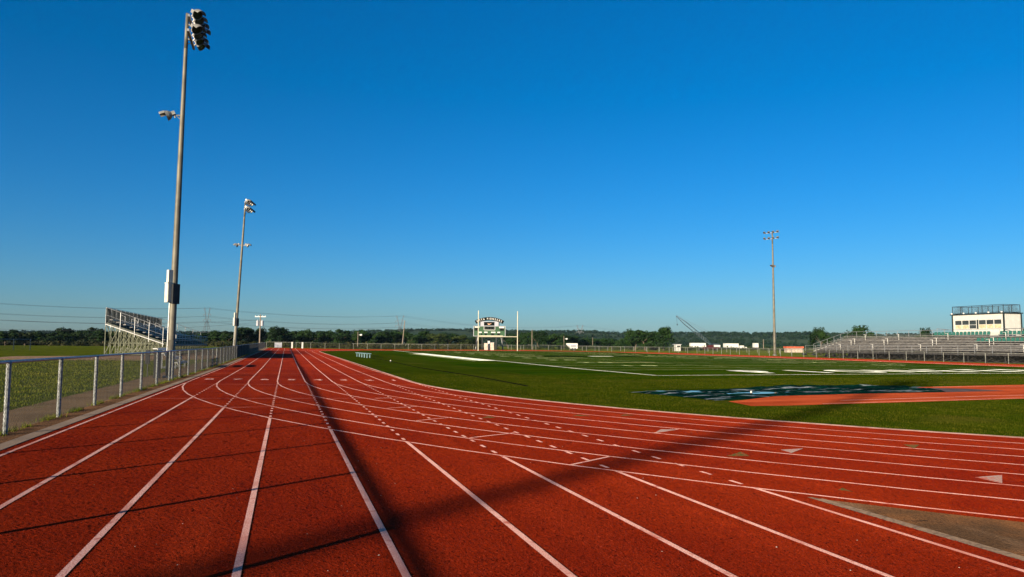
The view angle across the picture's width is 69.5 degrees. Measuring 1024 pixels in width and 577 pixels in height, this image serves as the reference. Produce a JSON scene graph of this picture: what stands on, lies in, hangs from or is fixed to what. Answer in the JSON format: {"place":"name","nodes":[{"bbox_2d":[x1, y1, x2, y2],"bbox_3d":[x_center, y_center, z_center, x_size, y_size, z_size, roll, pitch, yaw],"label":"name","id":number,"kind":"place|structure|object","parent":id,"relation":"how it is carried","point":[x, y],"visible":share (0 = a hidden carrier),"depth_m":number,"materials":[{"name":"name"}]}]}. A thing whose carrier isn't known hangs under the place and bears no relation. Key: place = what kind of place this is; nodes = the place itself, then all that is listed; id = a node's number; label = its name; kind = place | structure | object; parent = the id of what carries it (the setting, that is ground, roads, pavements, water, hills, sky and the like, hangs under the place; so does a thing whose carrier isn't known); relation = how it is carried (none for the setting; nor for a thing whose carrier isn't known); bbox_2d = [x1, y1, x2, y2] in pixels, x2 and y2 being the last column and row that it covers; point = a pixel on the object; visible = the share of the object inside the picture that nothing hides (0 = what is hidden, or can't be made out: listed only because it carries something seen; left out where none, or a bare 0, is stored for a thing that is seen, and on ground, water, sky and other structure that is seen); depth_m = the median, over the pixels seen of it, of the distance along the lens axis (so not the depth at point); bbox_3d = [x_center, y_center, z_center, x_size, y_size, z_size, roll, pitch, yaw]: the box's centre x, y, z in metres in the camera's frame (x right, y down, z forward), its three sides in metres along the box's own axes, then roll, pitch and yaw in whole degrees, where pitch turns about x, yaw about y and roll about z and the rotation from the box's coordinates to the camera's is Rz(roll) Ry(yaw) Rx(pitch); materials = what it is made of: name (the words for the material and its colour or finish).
{"place":"outdoors","nodes":[
{"label":"outdoors","id":0,"kind":"place"},
{"bbox_2d":[0,359,199,411],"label":"verge grass","id":1,"kind":"structure","parent":0,"point":[15,382],"depth_m":31.72,"materials":[{"name":"green plant"}]},
{"bbox_2d":[0,362,217,433],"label":"path","id":2,"kind":"structure","parent":0,"point":[52,409],"depth_m":17.27,"materials":[{"name":"grey concrete"}]},
{"bbox_2d":[159,9,210,377],"bbox_3d":[-14.196,-4.122,31.420,1.847,15.746,2.429,2,-5,-17],"label":"floodlight pole","id":3,"kind":"object","parent":2,"relation":"on","point":[198,29],"visible":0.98,"depth_m":31.37,"materials":[{"name":"metal"}]},
{"bbox_2d":[105,330,841,347],"bbox_3d":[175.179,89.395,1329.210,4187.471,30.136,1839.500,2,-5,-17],"label":"hills","id":4,"kind":"structure","parent":0,"point":[755,338],"depth_m":932.53,"materials":[{"name":"green plant"}]},
{"bbox_2d":[1,362,1021,560],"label":"track chute","id":5,"kind":"object","parent":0,"point":[277,365],"visible":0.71,"depth_m":48.87,"materials":[{"name":"rubber"}]},
{"bbox_2d":[0,345,1023,411],"bbox_3d":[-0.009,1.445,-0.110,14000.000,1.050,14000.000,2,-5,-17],"label":"ground","id":6,"kind":"structure","parent":0,"point":[43,350],"depth_m":86.46,"materials":[{"name":"green plant"}]},
{"bbox_2d":[0,331,18,344],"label":"tree","id":7,"kind":"object","parent":6,"relation":"on","point":[5,336],"visible":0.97,"depth_m":179.71,"materials":[{"name":"green plant"}]},
{"bbox_2d":[13,332,37,343],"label":"tree","id":8,"kind":"object","parent":6,"relation":"on","point":[22,339],"visible":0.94,"depth_m":184.53,"materials":[{"name":"green plant"}]},
{"bbox_2d":[27,331,47,341],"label":"tree","id":9,"kind":"object","parent":6,"relation":"on","point":[40,335],"visible":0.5,"depth_m":218.55,"materials":[{"name":"green plant"}]},
{"bbox_2d":[42,332,62,341],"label":"tree","id":10,"kind":"object","parent":6,"relation":"on","point":[50,336],"visible":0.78,"depth_m":194.17,"materials":[{"name":"green plant"}]},
{"bbox_2d":[54,327,75,341],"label":"tree","id":11,"kind":"object","parent":6,"relation":"on","point":[60,332],"visible":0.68,"depth_m":213.78,"materials":[{"name":"green plant"}]},
{"bbox_2d":[63,330,84,342],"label":"tree","id":12,"kind":"object","parent":6,"relation":"on","point":[75,336],"visible":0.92,"depth_m":199.66,"materials":[{"name":"green plant"}]},
{"bbox_2d":[85,327,104,341],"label":"tree","id":13,"kind":"object","parent":6,"relation":"on","point":[92,329],"visible":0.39,"depth_m":214.38,"materials":[{"name":"green plant"}]},
{"bbox_2d":[89,329,117,342],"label":"tree","id":14,"kind":"object","parent":6,"relation":"on","point":[98,335],"visible":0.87,"depth_m":198.75,"materials":[{"name":"green plant"}]},
{"bbox_2d":[0,350,231,360],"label":"gravel patch","id":15,"kind":"object","parent":6,"relation":"on","point":[21,357],"visible":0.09,"depth_m":64.19,"materials":[{"name":"beige gravel"}]},
{"bbox_2d":[0,348,264,443],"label":"soil strip","id":16,"kind":"object","parent":6,"relation":"on","point":[17,433],"visible":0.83,"depth_m":15.35,"materials":[{"name":"brown soil"}]},
{"bbox_2d":[0,354,246,436],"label":"weeds","id":17,"kind":"object","parent":16,"relation":"on","point":[74,410],"visible":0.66,"depth_m":17.50,"materials":[{"name":"green plant"}]},
{"bbox_2d":[0,342,265,433],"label":"chain link fence","id":18,"kind":"object","parent":6,"relation":"on","point":[238,351],"visible":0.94,"depth_m":18.00,"materials":[{"name":"metal"}]},
{"bbox_2d":[0,348,265,450],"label":"kerb","id":19,"kind":"structure","parent":6,"relation":"on","point":[16,441],"depth_m":14.46,"materials":[{"name":"concrete"}]},
{"bbox_2d":[104,307,206,354],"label":"bleachers","id":20,"kind":"object","parent":6,"relation":"on","point":[149,328],"visible":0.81,"depth_m":79.39,"materials":[{"name":"metal"}]},
{"bbox_2d":[153,350,161,377],"bbox_3d":[-14.618,3.117,30.416,0.270,1.150,0.400,2,-5,-17],"label":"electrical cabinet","id":21,"kind":"object","parent":6,"relation":"on","point":[155,363],"visible":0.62,"depth_m":30.25,"materials":[{"name":"metal"}]},
{"bbox_2d":[153,348,187,367],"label":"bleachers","id":22,"kind":"object","parent":6,"relation":"on","point":[163,349],"visible":0.23,"depth_m":42.28,"materials":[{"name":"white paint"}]},
{"bbox_2d":[194,333,212,342],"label":"tree","id":23,"kind":"object","parent":6,"relation":"on","point":[205,335],"visible":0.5,"depth_m":247.92,"materials":[{"name":"green plant"}]},
{"bbox_2d":[206,330,228,341],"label":"tree","id":24,"kind":"object","parent":6,"relation":"on","point":[214,334],"visible":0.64,"depth_m":238.25,"materials":[{"name":"green plant"}]},
{"bbox_2d":[218,331,239,343],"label":"tree","id":25,"kind":"object","parent":6,"relation":"on","point":[226,337],"visible":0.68,"depth_m":224.45,"materials":[{"name":"green plant"}]},
{"bbox_2d":[237,327,248,342],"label":"tree","id":26,"kind":"object","parent":6,"relation":"on","point":[242,331],"visible":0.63,"depth_m":228.92,"materials":[{"name":"green plant"}]},
{"bbox_2d":[233,199,255,345],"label":"floodlight pole","id":27,"kind":"object","parent":6,"relation":"on","point":[248,202],"visible":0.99,"depth_m":78.14,"materials":[{"name":"metal"}]},
{"bbox_2d":[0,338,498,348],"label":"scrub","id":28,"kind":"object","parent":6,"relation":"on","point":[218,344],"visible":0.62,"depth_m":187.58,"materials":[{"name":"green plant"}]},
{"bbox_2d":[241,327,257,342],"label":"tree","id":29,"kind":"object","parent":6,"relation":"on","point":[252,337],"visible":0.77,"depth_m":233.88,"materials":[{"name":"green plant"}]},
{"bbox_2d":[255,314,265,342],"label":"utility pole","id":30,"kind":"object","parent":6,"relation":"on","point":[261,322],"visible":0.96,"depth_m":178.11,"materials":[{"name":"white wood"}]},
{"bbox_2d":[255,328,267,342],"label":"tree","id":31,"kind":"object","parent":6,"relation":"on","point":[263,336],"visible":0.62,"depth_m":238.88,"materials":[{"name":"green plant"}]},
{"bbox_2d":[265,326,289,343],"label":"tree","id":32,"kind":"object","parent":6,"relation":"on","point":[275,334],"visible":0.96,"depth_m":228.67,"materials":[{"name":"green plant"}]},
{"bbox_2d":[280,331,302,342],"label":"tree","id":33,"kind":"object","parent":6,"relation":"on","point":[292,338],"visible":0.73,"depth_m":248.60,"materials":[{"name":"green plant"}]},
{"bbox_2d":[301,329,323,343],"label":"tree","id":34,"kind":"object","parent":6,"relation":"on","point":[309,335],"visible":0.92,"depth_m":254.22,"materials":[{"name":"green plant"}]},
{"bbox_2d":[323,330,343,343],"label":"tree","id":35,"kind":"object","parent":6,"relation":"on","point":[327,335],"visible":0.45,"depth_m":258.90,"materials":[{"name":"green plant"}]},
{"bbox_2d":[331,329,350,343],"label":"tree","id":36,"kind":"object","parent":6,"relation":"on","point":[338,338],"visible":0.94,"depth_m":239.44,"materials":[{"name":"green plant"}]},
{"bbox_2d":[351,330,373,342],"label":"tree","id":37,"kind":"object","parent":6,"relation":"on","point":[365,336],"visible":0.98,"depth_m":248.84,"materials":[{"name":"green plant"}]},
{"bbox_2d":[367,331,383,344],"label":"tree","id":38,"kind":"object","parent":6,"relation":"on","point":[373,339],"visible":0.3,"depth_m":263.98,"materials":[{"name":"green plant"}]},
{"bbox_2d":[375,331,398,344],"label":"tree","id":39,"kind":"object","parent":6,"relation":"on","point":[386,336],"visible":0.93,"depth_m":258.22,"materials":[{"name":"green plant"}]},
{"bbox_2d":[389,330,401,342],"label":"tree","id":40,"kind":"object","parent":6,"relation":"on","point":[398,340],"visible":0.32,"depth_m":268.49,"materials":[{"name":"green plant"}]},
{"bbox_2d":[396,330,422,343],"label":"tree","id":41,"kind":"object","parent":6,"relation":"on","point":[409,337],"visible":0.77,"depth_m":263.98,"materials":[{"name":"green plant"}]},
{"bbox_2d":[416,330,433,344],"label":"tree","id":42,"kind":"object","parent":6,"relation":"on","point":[422,340],"visible":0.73,"depth_m":277.55,"materials":[{"name":"green plant"}]},
{"bbox_2d":[424,333,448,344],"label":"tree","id":43,"kind":"object","parent":6,"relation":"on","point":[437,338],"visible":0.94,"depth_m":268.60,"materials":[{"name":"green plant"}]},
{"bbox_2d":[440,332,458,344],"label":"tree","id":44,"kind":"object","parent":6,"relation":"on","point":[449,338],"visible":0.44,"depth_m":283.45,"materials":[{"name":"green plant"}]},
{"bbox_2d":[451,334,474,344],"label":"tree","id":45,"kind":"object","parent":6,"relation":"on","point":[457,339],"visible":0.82,"depth_m":278.32,"materials":[{"name":"green plant"}]},
{"bbox_2d":[465,336,483,345],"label":"tree","id":46,"kind":"object","parent":6,"relation":"on","point":[474,338],"visible":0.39,"depth_m":289.54,"materials":[{"name":"green plant"}]},
{"bbox_2d":[0,328,952,348],"bbox_3d":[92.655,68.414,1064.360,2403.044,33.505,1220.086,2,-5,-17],"label":"hill woods","id":47,"kind":"object","parent":6,"relation":"on","point":[791,335],"visible":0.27,"depth_m":1009.79,"materials":[{"name":"green plant"}]},
{"bbox_2d":[266,342,695,352],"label":"fence","id":48,"kind":"object","parent":6,"relation":"on","point":[482,346],"visible":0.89,"depth_m":167.82,"materials":[{"name":"metal"}]},
{"bbox_2d":[473,317,505,349],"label":"scoreboard","id":49,"kind":"object","parent":6,"relation":"on","point":[492,327],"visible":0.98,"depth_m":175.04,"materials":[{"name":"white paint"}]},
{"bbox_2d":[498,333,516,348],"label":"tree","id":50,"kind":"object","parent":6,"relation":"on","point":[504,338],"visible":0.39,"depth_m":289.88,"materials":[{"name":"green plant"}]},
{"bbox_2d":[506,334,526,348],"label":"tree","id":51,"kind":"object","parent":6,"relation":"on","point":[513,341],"visible":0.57,"depth_m":279.26,"materials":[{"name":"green plant"}]},
{"bbox_2d":[519,331,536,346],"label":"tree","id":52,"kind":"object","parent":6,"relation":"on","point":[526,341],"visible":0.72,"depth_m":259.05,"materials":[{"name":"green plant"}]},
{"bbox_2d":[528,330,549,347],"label":"tree","id":53,"kind":"object","parent":6,"relation":"on","point":[542,339],"visible":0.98,"depth_m":249.56,"materials":[{"name":"green plant"}]},
{"bbox_2d":[546,334,562,346],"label":"tree","id":54,"kind":"object","parent":6,"relation":"on","point":[554,338],"visible":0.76,"depth_m":269.07,"materials":[{"name":"green plant"}]},
{"bbox_2d":[556,334,570,348],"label":"tree","id":55,"kind":"object","parent":6,"relation":"on","point":[563,338],"visible":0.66,"depth_m":299.53,"materials":[{"name":"green plant"}]},
{"bbox_2d":[567,336,583,347],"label":"tree","id":56,"kind":"object","parent":6,"relation":"on","point":[573,339],"visible":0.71,"depth_m":309.55,"materials":[{"name":"green plant"}]},
{"bbox_2d":[579,337,595,347],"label":"tree","id":57,"kind":"object","parent":6,"relation":"on","point":[587,342],"visible":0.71,"depth_m":318.26,"materials":[{"name":"green plant"}]},
{"bbox_2d":[593,338,610,346],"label":"tree","id":58,"kind":"object","parent":6,"relation":"on","point":[603,342],"visible":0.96,"depth_m":328.05,"materials":[{"name":"green plant"}]},
{"bbox_2d":[393,344,842,353],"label":"pasture fence","id":59,"kind":"object","parent":6,"relation":"on","point":[631,349],"visible":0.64,"depth_m":195.50,"materials":[{"name":"metal"}]},
{"bbox_2d":[615,338,626,347],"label":"tree","id":60,"kind":"object","parent":6,"relation":"on","point":[620,341],"visible":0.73,"depth_m":318.62,"materials":[{"name":"green plant"}]},
{"bbox_2d":[622,328,644,349],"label":"tree","id":61,"kind":"object","parent":6,"relation":"on","point":[628,335],"visible":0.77,"depth_m":234.42,"materials":[{"name":"green plant"}]},
{"bbox_2d":[629,330,656,349],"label":"tree","id":62,"kind":"object","parent":6,"relation":"on","point":[648,340],"visible":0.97,"depth_m":229.45,"materials":[{"name":"green plant"}]},
{"bbox_2d":[652,326,676,349],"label":"tree","id":63,"kind":"object","parent":6,"relation":"on","point":[663,335],"visible":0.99,"depth_m":222.89,"materials":[{"name":"green plant"}]},
{"bbox_2d":[509,344,822,350],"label":"meadow bushes","id":64,"kind":"object","parent":6,"relation":"on","point":[731,348],"visible":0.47,"depth_m":262.10,"materials":[{"name":"green plant"}]},
{"bbox_2d":[689,343,705,346],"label":"trailer","id":65,"kind":"object","parent":6,"relation":"on","point":[697,344],"visible":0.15,"depth_m":329.96,"materials":[{"name":"white paint"}]},
{"bbox_2d":[676,315,718,344],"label":"crane","id":66,"kind":"object","parent":6,"relation":"on","point":[710,343],"visible":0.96,"depth_m":433.70,"materials":[{"name":"metal"}]},
{"bbox_2d":[723,343,738,347],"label":"trailer","id":67,"kind":"object","parent":6,"relation":"on","point":[735,345],"visible":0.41,"depth_m":300.01,"materials":[{"name":"white paint"}]},
{"bbox_2d":[763,230,778,354],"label":"floodlight pole","id":68,"kind":"object","parent":6,"relation":"on","point":[774,326],"visible":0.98,"depth_m":141.67,"materials":[{"name":"metal"}]},
{"bbox_2d":[808,327,833,348],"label":"bush","id":69,"kind":"object","parent":6,"relation":"on","point":[820,333],"visible":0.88,"depth_m":164.97,"materials":[{"name":"green plant"}]},
{"bbox_2d":[842,325,877,344],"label":"bush","id":70,"kind":"object","parent":6,"relation":"on","point":[855,329],"visible":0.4,"depth_m":168.67,"materials":[{"name":"green plant"}]},
{"bbox_2d":[700,348,1023,363],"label":"stand fence","id":71,"kind":"object","parent":6,"relation":"on","point":[873,354],"visible":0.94,"depth_m":106.90,"materials":[{"name":"metal"}]},
{"bbox_2d":[805,328,1023,362],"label":"grandstand","id":72,"kind":"object","parent":6,"relation":"on","point":[971,346],"visible":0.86,"depth_m":105.95,"materials":[{"name":"metal"}]},
{"bbox_2d":[916,328,935,336],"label":"bush","id":73,"kind":"object","parent":6,"relation":"on","point":[925,333],"visible":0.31,"depth_m":159.37,"materials":[{"name":"green plant"}]},
{"bbox_2d":[937,304,1022,337],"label":"press box","id":74,"kind":"object","parent":6,"relation":"on","point":[994,323],"visible":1,"depth_m":102.33,"materials":[{"name":"beige"}]},
{"bbox_2d":[962,320,968,328],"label":"window","id":75,"kind":"structure","parent":74,"relation":"in","point":[965,323],"depth_m":105.60,"materials":[{"name":"white paint"}]},
{"bbox_2d":[969,320,976,328],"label":"window","id":76,"kind":"structure","parent":74,"relation":"in","point":[972,323],"depth_m":104.52,"materials":[{"name":"grey glass"}]},
{"bbox_2d":[978,320,985,328],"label":"window","id":77,"kind":"structure","parent":74,"relation":"in","point":[982,323],"depth_m":103.05,"materials":[{"name":"white paint"}]},
{"bbox_2d":[986,319,993,328],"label":"window","id":78,"kind":"structure","parent":74,"relation":"in","point":[989,323],"depth_m":101.94,"materials":[{"name":"white paint"}]},
{"bbox_2d":[994,319,1001,327],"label":"window","id":79,"kind":"structure","parent":74,"relation":"in","point":[997,322],"depth_m":100.79,"materials":[{"name":"white paint"}]},
{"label":"pylon","id":80,"kind":"object","parent":6,"relation":"on","visible":0},
{"bbox_2d":[3,303,618,330],"bbox_3d":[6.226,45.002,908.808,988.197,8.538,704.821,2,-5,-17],"label":"power line","id":81,"kind":"object","parent":80,"relation":"hanging from","point":[245,311],"visible":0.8,"depth_m":568.35,"materials":[{"name":"black metal"}]},
{"bbox_2d":[0,0,1023,335],"label":"sky","id":82,"kind":"structure","parent":0,"point":[615,165],"materials":[{"name":"blue"}]},
{"bbox_2d":[236,348,1023,521],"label":"running track","id":83,"kind":"structure","parent":0,"point":[287,356],"depth_m":92.03,"materials":[{"name":"rubber"}]},
{"bbox_2d":[0,368,1023,576],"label":"track surface","id":84,"kind":"object","parent":83,"relation":"on","point":[312,516],"visible":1,"depth_m":7.90,"materials":[{"name":"rubber"}]},
{"bbox_2d":[483,414,917,491],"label":"green relay marks","id":85,"kind":"object","parent":84,"relation":"on","point":[843,489],"visible":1,"depth_m":12.21,"materials":[{"name":"paint"}]},
{"bbox_2d":[655,429,1001,482],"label":"grey relay marks","id":86,"kind":"object","parent":84,"relation":"on","point":[996,478],"visible":1,"depth_m":9.40,"materials":[{"name":"paint"}]},
{"bbox_2d":[0,348,1023,576],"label":"lane lines","id":87,"kind":"object","parent":83,"relation":"on","point":[236,572],"visible":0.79,"depth_m":8.16,"materials":[{"name":"paint"}]},
{"bbox_2d":[319,351,1023,437],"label":"infield kerb","id":88,"kind":"structure","parent":83,"relation":"on","point":[711,415],"depth_m":18.15,"materials":[{"name":"white concrete"}]},
{"bbox_2d":[320,351,1023,436],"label":"infield","id":89,"kind":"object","parent":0,"point":[391,368],"visible":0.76,"depth_m":24.36,"materials":[{"name":"green plant"}]},
{"bbox_2d":[365,356,527,385],"bbox_3d":[-8.858,6.041,59.761,2.000,0.223,63.998,2,-5,-15],"label":"hose","id":90,"kind":"object","parent":89,"relation":"on","point":[459,373],"visible":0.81,"depth_m":39.61,"materials":[{"name":"rubber"}]},
{"bbox_2d":[478,310,517,350],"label":"goal post","id":91,"kind":"object","parent":89,"relation":"on","point":[497,336],"visible":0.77,"depth_m":153.73,"materials":[{"name":"white metal"}]},
{"bbox_2d":[729,385,1023,405],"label":"jump runway","id":92,"kind":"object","parent":89,"relation":"on","point":[1015,391],"visible":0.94,"depth_m":25.31,"materials":[{"name":"rubber"}]},
{"bbox_2d":[633,384,944,399],"bbox_3d":[10.886,3.828,28.039,13.264,0.181,4.634,3,-5,-27],"label":"tarp","id":93,"kind":"object","parent":92,"relation":"on","point":[784,390],"visible":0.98,"depth_m":27.54,"materials":[{"name":"plastic"}]},
{"bbox_2d":[682,388,820,393],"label":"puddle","id":94,"kind":"object","parent":93,"relation":"on","point":[747,392],"visible":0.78,"depth_m":26.48,"materials":[{"name":"liquid"}]},
{"bbox_2d":[825,386,1009,403],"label":"runway lines","id":95,"kind":"object","parent":92,"relation":"on","point":[930,400],"visible":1,"depth_m":24.68,"materials":[{"name":"paint"}]},
{"bbox_2d":[933,388,1000,391],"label":"pit sand","id":96,"kind":"structure","parent":92,"relation":"on","point":[954,390],"depth_m":29.65,"materials":[{"name":"beige sand"}]},
{"bbox_2d":[359,350,1023,379],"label":"football field","id":97,"kind":"structure","parent":0,"point":[699,365],"depth_m":63.15,"materials":[{"name":"green plant"}]},
{"bbox_2d":[549,356,642,356],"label":"midfield mark","id":98,"kind":"object","parent":97,"relation":"on","point":[592,356],"visible":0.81,"depth_m":100.10,"materials":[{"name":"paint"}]},
{"bbox_2d":[393,350,994,375],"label":"field lines","id":99,"kind":"object","parent":97,"relation":"on","point":[556,366],"visible":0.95,"depth_m":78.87,"materials":[{"name":"paint"}]},
{"bbox_2d":[726,369,1023,372],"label":"end zone letters","id":100,"kind":"object","parent":97,"relation":"on","point":[894,371],"visible":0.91,"depth_m":53.42,"materials":[{"name":"paint"}]},
{"bbox_2d":[392,372,1023,436],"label":"infield grass","id":101,"kind":"structure","parent":0,"point":[487,384],"depth_m":25.77,"materials":[{"name":"green plant"}]},
{"bbox_2d":[783,346,803,352],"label":"red shed","id":102,"kind":"structure","parent":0,"point":[786,348],"depth_m":189.84,"materials":[{"name":"beige paint"}]},
{"bbox_2d":[830,500,1023,555],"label":"concrete apron","id":103,"kind":"object","parent":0,"point":[1006,535],"visible":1,"depth_m":6.69,"materials":[{"name":"brown concrete"}]},
{"bbox_2d":[808,497,1023,560],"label":"concrete edge","id":104,"kind":"object","parent":103,"relation":"on","point":[985,547],"visible":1,"depth_m":6.45,"materials":[{"name":"grey concrete"}]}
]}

